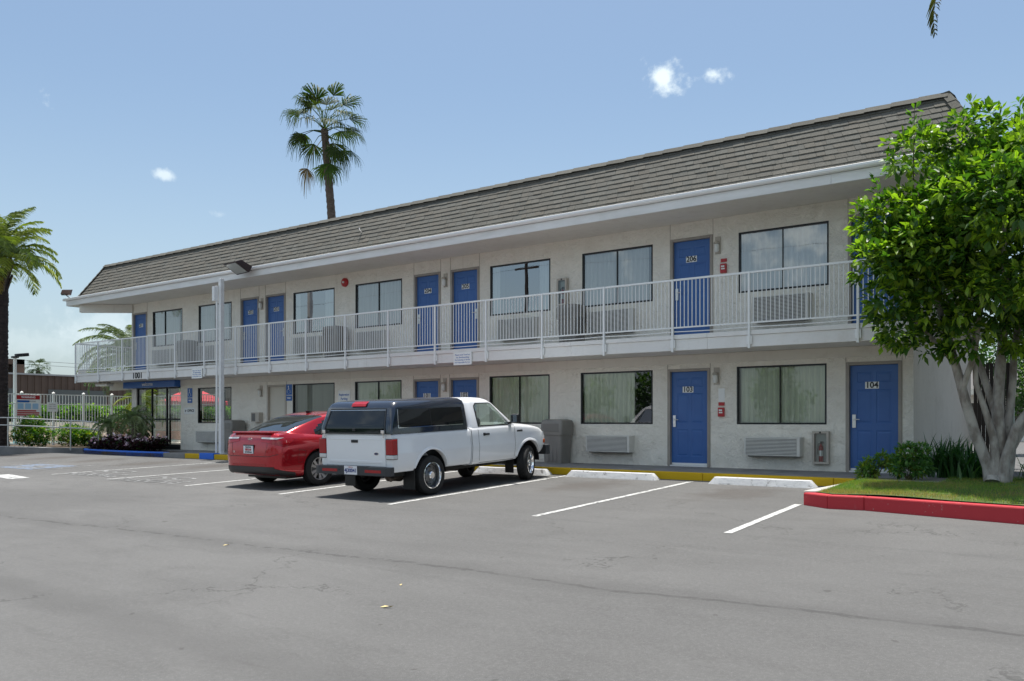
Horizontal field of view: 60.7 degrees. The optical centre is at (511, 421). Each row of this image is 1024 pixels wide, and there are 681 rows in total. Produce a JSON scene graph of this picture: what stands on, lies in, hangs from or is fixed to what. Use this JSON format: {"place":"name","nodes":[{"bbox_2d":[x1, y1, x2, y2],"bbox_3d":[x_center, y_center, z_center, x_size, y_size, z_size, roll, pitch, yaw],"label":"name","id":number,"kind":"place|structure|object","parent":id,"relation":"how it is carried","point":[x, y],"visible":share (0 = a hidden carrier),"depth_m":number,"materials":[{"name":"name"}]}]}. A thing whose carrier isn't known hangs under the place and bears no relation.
{"place":"outdoors","nodes":[
{"label":"outdoors","id":0,"kind":"place"},
{"bbox_2d":[10,444,90,447],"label":"planting soil","id":1,"kind":"structure","parent":0,"point":[58,445],"depth_m":33.24,"materials":[{"name":"brown soil"}]},
{"bbox_2d":[0,207,62,445],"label":"feather palm","id":2,"kind":"object","parent":1,"relation":"on","point":[11,247],"visible":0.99,"depth_m":31.83,"materials":[{"name":"green plant"}]},
{"bbox_2d":[9,414,57,446],"bbox_3d":[-17.937,0.362,32.752,1.965,1.301,1.238,0,0,19],"label":"shrub","id":3,"kind":"object","parent":1,"relation":"on","point":[33,435],"visible":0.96,"depth_m":32.53,"materials":[{"name":"green plant"}]},
{"bbox_2d":[8,391,131,445],"bbox_3d":[-19.996,-0.115,33.355,0.100,2.170,12.320,0,0,37],"label":"pool fence","id":4,"kind":"object","parent":1,"relation":"on","point":[83,395],"visible":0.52,"depth_m":35.98,"materials":[{"name":"white metal"}]},
{"bbox_2d":[16,395,39,416],"bbox_3d":[-19.091,-0.620,34.489,0.020,0.860,0.920,0,0,37],"label":"pool rules board","id":5,"kind":"object","parent":4,"relation":"attached to","point":[27,404],"visible":1,"depth_m":34.46,"materials":[{"name":"white plastic"}]},
{"bbox_2d":[47,402,57,411],"bbox_3d":[-18.535,-0.580,35.235,0.014,0.380,0.420,0,0,37],"label":"pool hours sign","id":6,"kind":"object","parent":4,"relation":"attached to","point":[52,406],"visible":1,"depth_m":35.23,"materials":[{"name":"white plastic"}]},
{"bbox_2d":[53,422,102,446],"bbox_3d":[-16.675,0.530,33.562,2.030,1.038,1.142,0,0,19],"label":"shrub","id":7,"kind":"object","parent":1,"relation":"on","point":[80,436],"visible":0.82,"depth_m":33.37,"materials":[{"name":"green plant"}]},
{"bbox_2d":[112,389,171,430],"bbox_3d":[-15.951,-0.151,37.801,2.376,2.452,1.988,0,0,-11],"label":"feather palm","id":8,"kind":"object","parent":1,"relation":"on","point":[145,397],"visible":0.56,"depth_m":37.62,"materials":[{"name":"green plant"}]},
{"bbox_2d":[171,442,180,444],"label":"pool deck","id":9,"kind":"structure","parent":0,"point":[175,443],"depth_m":39.89,"materials":[{"name":"concrete"}]},
{"bbox_2d":[9,422,180,441],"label":"wall","id":10,"kind":"structure","parent":9,"relation":"on","point":[174,434],"depth_m":45.13,"materials":[{"name":"concrete"}]},
{"bbox_2d":[10,440,180,444],"bbox_3d":[-19.835,0.950,38.907,3.200,0.079,13.500,0,0,37],"label":"pool coping","id":11,"kind":"object","parent":9,"relation":"on","point":[81,443],"depth_m":37.68,"materials":[{"name":"white paint"}]},
{"bbox_2d":[11,353,28,443],"bbox_3d":[-20.354,-0.915,36.155,0.270,3.870,0.633,0,0,37],"label":"lamp post","id":12,"kind":"object","parent":11,"relation":"on","point":[16,356],"visible":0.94,"depth_m":35.97,"materials":[{"name":"white metal"}]},
{"bbox_2d":[178,391,227,421],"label":"parasol","id":13,"kind":"object","parent":11,"relation":"on","point":[203,392],"visible":0.28,"depth_m":42.99,"materials":[{"name":"red fabric"}]},
{"bbox_2d":[73,324,180,434],"bbox_3d":[-17.497,-1.867,40.458,4.846,5.882,4.894,0,0,-19],"label":"feather palm","id":14,"kind":"object","parent":9,"relation":"on","point":[118,333],"visible":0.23,"depth_m":39.65,"materials":[{"name":"green plant"}]},
{"bbox_2d":[159,392,180,404],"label":"parasol","id":15,"kind":"object","parent":9,"relation":"on","point":[174,399],"visible":0.12,"depth_m":44.12,"materials":[{"name":"red fabric"}]},
{"bbox_2d":[0,441,1023,680],"bbox_3d":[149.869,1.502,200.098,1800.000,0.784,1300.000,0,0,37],"label":"parking lot ground","id":16,"kind":"structure","parent":0,"point":[103,578],"depth_m":7.83,"materials":[{"name":"grey asphalt"}]},
{"bbox_2d":[25,358,51,373],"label":"fan palm","id":17,"kind":"object","parent":16,"relation":"on","point":[37,370],"visible":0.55,"depth_m":96.47,"materials":[{"name":"green plant"}]},
{"bbox_2d":[0,446,83,454],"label":"ramp wall","id":18,"kind":"structure","parent":16,"relation":"on","point":[6,450],"depth_m":30.81,"materials":[{"name":"concrete"}]},
{"bbox_2d":[0,417,98,449],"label":"ramp handrail","id":19,"kind":"object","parent":18,"relation":"on","point":[8,425],"visible":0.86,"depth_m":30.84,"materials":[{"name":"grey"}]},
{"bbox_2d":[0,462,94,478],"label":"accessible stall symbol","id":20,"kind":"object","parent":16,"relation":"on","point":[30,466],"visible":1,"depth_m":23.90,"materials":[{"name":"white paint"}]},
{"bbox_2d":[8,359,230,412],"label":"warehouse building","id":21,"kind":"structure","parent":16,"relation":"on","point":[34,383],"depth_m":83.91,"materials":[{"name":"brown metal"}]},
{"bbox_2d":[8,388,12,410],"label":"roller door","id":22,"kind":"structure","parent":21,"relation":"in","point":[10,389],"depth_m":80.22,"materials":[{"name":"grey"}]},
{"bbox_2d":[48,389,105,411],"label":"roller door","id":23,"kind":"structure","parent":21,"relation":"in","point":[67,392],"depth_m":85.08,"materials":[{"name":"grey metal"}]},
{"bbox_2d":[9,402,230,421],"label":"hedge","id":24,"kind":"object","parent":16,"relation":"on","point":[43,414],"visible":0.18,"depth_m":42.87,"materials":[{"name":"green plant"}]},
{"bbox_2d":[84,448,164,456],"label":"blue kerb","id":25,"kind":"structure","parent":16,"relation":"on","point":[133,452],"depth_m":28.41,"materials":[{"name":"paint"}]},
{"bbox_2d":[59,470,196,483],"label":"painted no parking words","id":26,"kind":"object","parent":16,"relation":"on","point":[118,471],"visible":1,"depth_m":19.57,"materials":[{"name":"white paint"}]},
{"bbox_2d":[84,449,178,456],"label":"planting bed soil","id":27,"kind":"structure","parent":16,"relation":"on","point":[131,454],"depth_m":28.91,"materials":[{"name":"brown soil"}]},
{"bbox_2d":[91,414,128,440],"bbox_3d":[-14.310,0.357,31.047,1.135,1.246,1.252,0,0,37],"label":"pygmy palm","id":28,"kind":"object","parent":27,"relation":"on","point":[107,423],"visible":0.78,"depth_m":30.82,"materials":[{"name":"green plant"}]},
{"bbox_2d":[87,435,169,450],"bbox_3d":[-13.356,0.757,30.122,3.901,0.637,1.409,0,0,37],"label":"dark foliage","id":29,"kind":"object","parent":27,"relation":"on","point":[111,443],"visible":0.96,"depth_m":29.45,"materials":[{"name":"purple plant"}]},
{"bbox_2d":[90,433,166,445],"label":"pink flowers","id":30,"kind":"object","parent":29,"relation":"on","point":[126,437],"visible":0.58,"depth_m":29.86,"materials":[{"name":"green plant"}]},
{"bbox_2d":[112,405,154,440],"bbox_3d":[-12.825,0.212,29.603,1.383,1.533,1.386,0,0,37],"label":"pygmy palm","id":31,"kind":"object","parent":27,"relation":"on","point":[132,416],"visible":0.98,"depth_m":29.44,"materials":[{"name":"green plant"}]},
{"bbox_2d":[126,425,151,438],"bbox_3d":[-13.139,0.532,30.780,0.906,0.906,0.897,0,0,37],"label":"pygmy palm","id":32,"kind":"object","parent":27,"relation":"on","point":[147,435],"visible":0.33,"depth_m":30.66,"materials":[{"name":"green plant"}]},
{"bbox_2d":[163,452,184,457],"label":"plain kerb","id":33,"kind":"structure","parent":16,"relation":"on","point":[174,455],"depth_m":26.72,"materials":[{"name":"concrete"}]},
{"bbox_2d":[199,453,219,458],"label":"blue kerb","id":34,"kind":"structure","parent":16,"relation":"on","point":[206,455],"depth_m":25.66,"materials":[{"name":"paint"}]},
{"bbox_2d":[228,410,331,484],"bbox_3d":[-3.666,0.473,18.561,2.153,1.460,4.555,0,2,38],"label":"sedan","id":35,"kind":"object","parent":16,"relation":"on","point":[283,447],"visible":0.46,"depth_m":16.82,"materials":[{"name":"red paint"}]},
{"bbox_2d":[280,82,368,218],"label":"fan palm","id":36,"kind":"object","parent":16,"relation":"on","point":[327,169],"visible":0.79,"depth_m":44.44,"materials":[{"name":"green plant"}]},
{"bbox_2d":[62,461,801,532],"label":"parking stall lines","id":37,"kind":"object","parent":16,"relation":"on","point":[760,519],"visible":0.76,"depth_m":14.17,"materials":[{"name":"white paint"}]},
{"bbox_2d":[316,397,549,494],"bbox_3d":[-1.283,0.373,16.535,2.142,1.675,4.824,0,2,36],"label":"pickup truck","id":38,"kind":"object","parent":16,"relation":"on","point":[422,445],"visible":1,"depth_m":15.02,"materials":[{"name":"white paint"}]},
{"bbox_2d":[474,466,552,475],"bbox_3d":[0.008,1.057,18.735,1.950,0.134,0.224,0,0,37],"label":"wheel stop","id":39,"kind":"object","parent":16,"relation":"on","point":[501,470],"visible":0.73,"depth_m":18.81,"materials":[{"name":"white paint"}]},
{"bbox_2d":[185,453,855,485],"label":"yellow kerb","id":40,"kind":"structure","parent":16,"relation":"on","point":[817,481],"depth_m":16.52,"materials":[{"name":"paint"}]},
{"bbox_2d":[63,91,1010,473],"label":"motel building","id":41,"kind":"structure","parent":16,"relation":"on","point":[769,333],"depth_m":19.56,"materials":[{"name":"paint"}]},
{"bbox_2d":[61,290,71,297],"bbox_3d":[-16.386,-4.676,32.159,0.379,0.379,0.200,0,0,2],"label":"floodlight","id":42,"kind":"object","parent":41,"relation":"on","point":[66,292],"visible":0.98,"depth_m":32.09,"materials":[{"name":"grey paint"}]},
{"bbox_2d":[133,312,146,369],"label":"door","id":43,"kind":"structure","parent":41,"relation":"in","point":[139,319],"depth_m":31.77,"materials":[{"name":"blue paint"}]},
{"bbox_2d":[123,380,180,388],"bbox_3d":[-12.812,-1.305,31.019,3.300,0.220,0.241,0,0,37],"label":"welcome sign","id":44,"kind":"object","parent":41,"relation":"attached to","point":[152,384],"visible":1,"depth_m":30.81,"materials":[{"name":"blue plastic"}]},
{"bbox_2d":[153,308,181,346],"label":"window","id":45,"kind":"structure","parent":41,"relation":"in","point":[174,316],"depth_m":30.76,"materials":[{"name":"clear glass"}]},
{"bbox_2d":[141,389,230,443],"bbox_3d":[-12.261,-0.160,34.140,0.060,2.220,4.850,0,0,37],"label":"side window frame","id":46,"kind":"structure","parent":41,"relation":"in","point":[169,389],"depth_m":33.16,"materials":[{"name":"brown metal"}]},
{"bbox_2d":[177,340,197,366],"bbox_3d":[-10.881,-2.220,29.261,0.620,0.980,0.506,0,0,37],"label":"litter bin","id":47,"kind":"object","parent":41,"relation":"on","point":[187,364],"visible":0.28,"depth_m":29.05,"materials":[{"name":"grey plastic"}]},
{"bbox_2d":[187,388,191,402],"bbox_3d":[-10.986,-0.880,29.788,0.270,0.500,0.025,0,0,37],"label":"accessible sign","id":48,"kind":"object","parent":41,"relation":"attached to","point":[189,395],"visible":1,"depth_m":29.80,"materials":[{"name":"blue plastic"}]},
{"bbox_2d":[184,408,194,413],"bbox_3d":[-10.998,-0.360,29.805,0.620,0.220,0.014,0,0,37],"label":"office sign","id":49,"kind":"object","parent":41,"relation":"attached to","point":[189,410],"visible":1,"depth_m":29.80,"materials":[{"name":"white plastic"}]},
{"bbox_2d":[192,368,201,378],"bbox_3d":[-9.864,-1.500,27.365,0.560,0.300,0.014,0,0,37],"label":"notice sign","id":50,"kind":"object","parent":41,"relation":"attached to","point":[196,373],"visible":1,"depth_m":27.34,"materials":[{"name":"white plastic"}]},
{"bbox_2d":[198,387,230,422],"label":"window","id":51,"kind":"structure","parent":41,"relation":"in","point":[199,389],"depth_m":29.50,"materials":[{"name":"brown metal"}]},
{"bbox_2d":[199,301,231,342],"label":"window","id":52,"kind":"structure","parent":41,"relation":"in","point":[207,313],"depth_m":29.25,"materials":[{"name":"clear glass"}]},
{"bbox_2d":[223,260,251,274],"bbox_3d":[-7.899,-4.469,25.373,0.719,0.331,0.691,0,0,45],"label":"floodlight","id":53,"kind":"object","parent":41,"relation":"attached to","point":[238,267],"visible":1,"depth_m":25.18,"materials":[{"name":"grey paint"}]},
{"bbox_2d":[240,296,258,362],"bbox_3d":[-8.328,-2.858,27.865,0.940,2.165,0.140,0,0,37],"label":"door","id":54,"kind":"structure","parent":41,"relation":"in","point":[249,309],"depth_m":27.93,"materials":[{"name":"blue paint"}]},
{"bbox_2d":[251,412,262,421],"bbox_3d":[-8.026,-0.130,27.484,0.400,0.300,0.164,0,0,37],"label":"utility box","id":55,"kind":"object","parent":41,"relation":"attached to","point":[256,416],"visible":1,"depth_m":27.39,"materials":[{"name":"grey metal"}]},
{"bbox_2d":[265,293,284,361],"bbox_3d":[-7.300,-2.858,27.094,0.970,2.165,0.140,0,0,37],"label":"door","id":56,"kind":"structure","parent":41,"relation":"in","point":[275,303],"depth_m":27.14,"materials":[{"name":"blue paint"}]},
{"bbox_2d":[267,384,285,420],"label":"door","id":57,"kind":"structure","parent":41,"relation":"in","point":[276,394],"depth_m":27.12,"materials":[{"name":"beige"}]},
{"bbox_2d":[286,384,291,400],"bbox_3d":[-6.808,-0.880,26.659,0.270,0.500,0.025,0,0,37],"label":"accessible sign","id":58,"kind":"object","parent":41,"relation":"attached to","point":[289,391],"visible":1,"depth_m":26.64,"materials":[{"name":"blue plastic"}]},
{"bbox_2d":[293,383,334,412],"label":"window","id":59,"kind":"structure","parent":41,"relation":"in","point":[313,396],"depth_m":26.21,"materials":[{"name":"clear glass"}]},
{"bbox_2d":[293,287,334,333],"bbox_3d":[-5.680,-3.275,26.296,2.040,1.450,0.756,0,0,37],"label":"window","id":60,"kind":"structure","parent":41,"relation":"in","point":[323,302],"depth_m":26.54,"materials":[{"name":"clear glass"}]},
{"bbox_2d":[323,325,347,357],"bbox_3d":[-5.038,-2.220,24.884,0.620,0.980,0.506,0,0,37],"label":"litter bin","id":61,"kind":"object","parent":41,"relation":"on","point":[334,337],"visible":0.61,"depth_m":24.65,"materials":[{"name":"grey plastic"}]},
{"bbox_2d":[338,390,349,401],"bbox_3d":[-4.835,-0.650,25.189,0.500,0.480,0.014,0,0,37],"label":"parking sign","id":62,"kind":"object","parent":41,"relation":"attached to","point":[344,395],"visible":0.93,"depth_m":25.18,"materials":[{"name":"white plastic"}]},
{"bbox_2d":[341,278,347,286],"bbox_3d":[-4.829,-4.000,25.130,0.260,0.257,0.100,0,0,37],"label":"fire bell","id":63,"kind":"object","parent":41,"relation":"attached to","point":[344,282],"visible":1,"depth_m":25.09,"materials":[{"name":"red plastic"}]},
{"bbox_2d":[355,380,401,399],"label":"window","id":64,"kind":"structure","parent":41,"relation":"in","point":[389,389],"depth_m":24.43,"materials":[{"name":"clear glass"}]},
{"bbox_2d":[355,278,401,327],"bbox_3d":[-3.697,-3.275,24.414,1.830,1.250,0.121,0,0,37],"label":"window","id":65,"kind":"structure","parent":41,"relation":"in","point":[381,295],"depth_m":24.42,"materials":[{"name":"clear glass"}]},
{"bbox_2d":[413,378,439,396],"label":"door","id":66,"kind":"structure","parent":41,"relation":"in","point":[421,387],"depth_m":23.34,"materials":[{"name":"blue paint"}]},
{"bbox_2d":[414,272,439,351],"bbox_3d":[-2.233,-2.858,23.300,0.950,2.165,0.140,0,0,37],"label":"door","id":67,"kind":"structure","parent":41,"relation":"in","point":[426,286],"depth_m":23.36,"materials":[{"name":"blue paint"}]},
{"bbox_2d":[454,352,471,364],"bbox_3d":[-1.180,-1.500,20.860,0.560,0.300,0.014,0,0,37],"label":"notice sign","id":68,"kind":"object","parent":41,"relation":"attached to","point":[462,358],"visible":1,"depth_m":20.84,"materials":[{"name":"white plastic"}]},
{"bbox_2d":[449,377,478,417],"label":"door","id":69,"kind":"structure","parent":41,"relation":"in","point":[466,386],"depth_m":22.52,"materials":[{"name":"blue paint"}]},
{"bbox_2d":[450,266,478,349],"bbox_3d":[-1.189,-2.858,22.517,0.960,2.165,0.140,0,0,37],"label":"door","id":70,"kind":"structure","parent":41,"relation":"in","point":[464,283],"depth_m":22.54,"materials":[{"name":"blue paint"}]},
{"bbox_2d":[489,374,549,423],"bbox_3d":[0.200,-0.535,21.494,1.830,1.190,0.120,0,0,37],"label":"window","id":71,"kind":"structure","parent":41,"relation":"in","point":[528,396],"depth_m":21.46,"materials":[{"name":"clear glass"}]},
{"bbox_2d":[490,258,549,315],"bbox_3d":[0.407,-3.275,21.737,2.030,1.450,0.756,0,0,37],"label":"window","id":72,"kind":"structure","parent":41,"relation":"in","point":[534,278],"depth_m":22.09,"materials":[{"name":"clear glass"}]},
{"bbox_2d":[557,278,568,305],"bbox_3d":[1.192,-3.050,20.608,0.280,0.640,0.119,0,0,37],"label":"extinguisher cabinet","id":73,"kind":"object","parent":41,"relation":"attached to","point":[563,283],"visible":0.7,"depth_m":20.63,"materials":[{"name":"grey metal"}]},
{"bbox_2d":[556,304,586,342],"bbox_3d":[1.365,-2.205,20.088,0.560,0.950,0.506,0,0,37],"label":"litter bin","id":74,"kind":"object","parent":41,"relation":"on","point":[583,313],"visible":0.72,"depth_m":19.91,"materials":[{"name":"grey plastic"}]},
{"bbox_2d":[581,370,652,423],"bbox_3d":[2.576,-0.535,20.112,2.070,1.390,0.756,0,0,37],"label":"window","id":75,"kind":"structure","parent":41,"relation":"in","point":[619,397],"depth_m":20.10,"materials":[{"name":"clear glass"}]},
{"bbox_2d":[582,244,652,306],"bbox_3d":[2.592,-3.275,20.100,2.030,1.450,0.756,0,0,37],"label":"window","id":76,"kind":"structure","parent":41,"relation":"in","point":[630,265],"depth_m":19.91,"materials":[{"name":"clear glass"}]},
{"bbox_2d":[668,368,709,466],"bbox_3d":[3.814,-0.080,18.770,0.980,2.100,0.140,0,0,37],"label":"door","id":77,"kind":"structure","parent":41,"relation":"in","point":[688,389],"depth_m":18.79,"materials":[{"name":"blue paint"}]},
{"bbox_2d":[670,234,712,334],"bbox_3d":[3.862,-2.858,18.735,0.980,2.165,0.140,0,0,37],"label":"door","id":78,"kind":"structure","parent":41,"relation":"in","point":[690,257],"depth_m":18.73,"materials":[{"name":"blue paint"}]},
{"bbox_2d":[718,388,724,416],"bbox_3d":[4.367,-0.395,18.259,0.140,0.590,0.074,0,0,37],"label":"fire alarm","id":79,"kind":"object","parent":41,"relation":"attached to","point":[721,400],"visible":1,"depth_m":18.26,"materials":[{"name":"red plastic"}]},
{"bbox_2d":[720,258,726,272],"bbox_3d":[4.407,-3.250,18.229,0.130,0.300,0.074,0,0,37],"label":"fire alarm","id":80,"kind":"object","parent":41,"relation":"attached to","point":[723,268],"visible":1,"depth_m":18.21,"materials":[{"name":"red plastic"}]},
{"bbox_2d":[737,363,826,423],"bbox_3d":[5.419,-0.535,17.586,1.830,1.190,0.120,0,0,37],"label":"window","id":81,"kind":"structure","parent":41,"relation":"in","point":[772,394],"depth_m":17.58,"materials":[{"name":"clear glass"}]},
{"bbox_2d":[739,221,828,292],"bbox_3d":[5.451,-3.275,17.562,1.830,1.250,0.121,0,0,37],"label":"window","id":82,"kind":"structure","parent":41,"relation":"in","point":[802,244],"depth_m":17.57,"materials":[{"name":"clear glass"}]},
{"bbox_2d":[812,431,829,463],"bbox_3d":[6.011,0.510,17.000,0.320,0.640,0.119,0,0,37],"label":"extinguisher cabinet","id":83,"kind":"object","parent":41,"relation":"attached to","point":[819,436],"visible":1,"depth_m":17.02,"materials":[{"name":"grey metal"}]},
{"bbox_2d":[817,441,823,461],"bbox_3d":[6.006,0.588,17.000,0.097,0.395,0.085,0,0,-8],"label":"fire extinguisher","id":84,"kind":"object","parent":83,"relation":"in","point":[820,452],"visible":1,"depth_m":16.97,"materials":[{"name":"red metal"}]},
{"bbox_2d":[846,360,901,472],"bbox_3d":[6.839,-0.080,16.504,1.000,2.100,0.140,0,0,37],"label":"door","id":85,"kind":"structure","parent":41,"relation":"in","point":[874,388],"depth_m":16.54,"materials":[{"name":"blue paint"}]},
{"bbox_2d":[848,210,901,323],"bbox_3d":[6.863,-2.858,16.486,0.980,2.165,0.140,0,0,37],"label":"door","id":86,"kind":"structure","parent":41,"relation":"in","point":[850,238],"depth_m":16.68,"materials":[{"name":"blue paint"}]},
{"bbox_2d":[974,363,1014,450],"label":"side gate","id":87,"kind":"structure","parent":41,"relation":"attached to","point":[983,392],"depth_m":20.77,"materials":[{"name":"black metal"}]},
{"bbox_2d":[566,470,659,480],"bbox_3d":[1.965,1.058,17.245,2.030,0.133,0.222,0,0,37],"label":"wheel stop","id":88,"kind":"object","parent":16,"relation":"on","point":[615,475],"visible":0.99,"depth_m":17.12,"materials":[{"name":"white paint"}]},
{"bbox_2d":[708,477,817,488],"bbox_3d":[4.370,1.062,15.293,1.900,0.132,0.222,0,0,37],"label":"wheel stop","id":89,"kind":"object","parent":16,"relation":"on","point":[789,483],"visible":1,"depth_m":15.18,"materials":[{"name":"white paint"}]},
{"bbox_2d":[804,479,938,494],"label":"concrete kerb","id":90,"kind":"structure","parent":16,"relation":"on","point":[814,490],"depth_m":13.02,"materials":[{"name":"white concrete"}]},
{"bbox_2d":[804,493,1023,524],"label":"red kerb","id":91,"kind":"structure","parent":16,"relation":"on","point":[984,512],"depth_m":11.32,"materials":[{"name":"paint"}]},
{"bbox_2d":[971,367,1023,441],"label":"motel wing","id":92,"kind":"structure","parent":16,"relation":"on","point":[972,397],"depth_m":49.09,"materials":[{"name":"white paint"}]},
{"bbox_2d":[971,403,989,424],"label":"window","id":93,"kind":"structure","parent":92,"relation":"in","point":[971,403],"depth_m":49.20,"materials":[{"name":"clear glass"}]},
{"bbox_2d":[978,333,1023,417],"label":"broadleaf tree","id":94,"kind":"object","parent":16,"relation":"on","point":[989,359],"visible":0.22,"depth_m":28.37,"materials":[{"name":"green plant"}]},
{"bbox_2d":[0,0,1023,374],"label":"sky","id":95,"kind":"structure","parent":0,"point":[132,129],"materials":[{"name":"blue"}]},
{"bbox_2d":[115,448,1007,484],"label":"walkway","id":96,"kind":"structure","parent":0,"point":[832,474],"depth_m":17.26,"materials":[{"name":"concrete"}]},
{"bbox_2d":[144,392,215,442],"bbox_3d":[-14.018,-0.095,36.549,5.640,2.130,0.080,0,0,37],"label":"pool fence","id":97,"kind":"object","parent":96,"relation":"on","point":[164,405],"visible":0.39,"depth_m":36.85,"materials":[{"name":"white metal"}]},
{"bbox_2d":[212,278,226,453],"bbox_3d":[-8.694,-1.637,25.983,0.310,5.215,0.310,0,0,37],"label":"white post","id":98,"kind":"object","parent":96,"relation":"on","point":[218,294],"visible":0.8,"depth_m":25.95,"materials":[{"name":"metal"}]},
{"bbox_2d":[224,420,245,451],"bbox_3d":[-8.862,0.460,27.785,0.600,1.020,0.557,0,0,37],"label":"litter bin","id":99,"kind":"object","parent":96,"relation":"on","point":[230,426],"visible":0.59,"depth_m":27.58,"materials":[{"name":"grey plastic"}]},
{"bbox_2d":[541,419,573,463],"bbox_3d":[1.055,0.460,20.358,0.600,1.020,0.557,0,0,37],"label":"litter bin","id":100,"kind":"object","parent":96,"relation":"on","point":[558,433],"visible":0.93,"depth_m":20.15,"materials":[{"name":"grey plastic"}]},
{"bbox_2d":[817,475,1023,504],"bbox_3d":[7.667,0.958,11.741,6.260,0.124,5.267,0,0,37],"label":"lawn grass","id":101,"kind":"structure","parent":0,"point":[878,483],"depth_m":12.59,"materials":[{"name":"green plant"}]},
{"bbox_2d":[853,448,894,478],"bbox_3d":[6.151,0.748,14.809,0.760,0.621,0.477,0,0,2],"label":"shrub","id":102,"kind":"object","parent":101,"relation":"on","point":[867,469],"visible":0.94,"depth_m":14.76,"materials":[{"name":"green plant"}]},
{"bbox_2d":[883,440,937,479],"bbox_3d":[6.572,0.658,14.419,0.800,0.700,0.566,0,0,37],"label":"shrub","id":103,"kind":"object","parent":101,"relation":"on","point":[907,462],"visible":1,"depth_m":14.36,"materials":[{"name":"green plant"}]},
{"bbox_2d":[843,93,1023,482],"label":"broadleaf tree","id":104,"kind":"object","parent":101,"relation":"on","point":[969,201],"visible":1,"depth_m":13.35,"materials":[{"name":"green plant"}]},
{"bbox_2d":[926,0,941,37],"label":"feather palm","id":105,"kind":"object","parent":101,"relation":"on","point":[932,13],"visible":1,"depth_m":12.99,"materials":[{"name":"green plant"}]},
{"bbox_2d":[918,435,971,477],"bbox_3d":[7.591,0.564,15.136,1.507,0.812,1.450,0,0,-13],"label":"flax plant","id":106,"kind":"object","parent":101,"relation":"on","point":[941,455],"visible":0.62,"depth_m":15.06,"materials":[{"name":"green plant"}]},
{"bbox_2d":[934,439,989,478],"bbox_3d":[7.719,0.603,14.746,1.446,0.734,1.046,0,0,58],"label":"flax plant","id":107,"kind":"object","parent":101,"relation":"on","point":[970,458],"visible":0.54,"depth_m":14.70,"materials":[{"name":"green plant"}]},
{"bbox_2d":[958,460,982,479],"bbox_3d":[7.789,0.768,14.342,0.818,0.404,0.734,0,0,-41],"label":"flax plant","id":108,"kind":"object","parent":101,"relation":"on","point":[972,474],"visible":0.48,"depth_m":14.41,"materials":[{"name":"green plant"}]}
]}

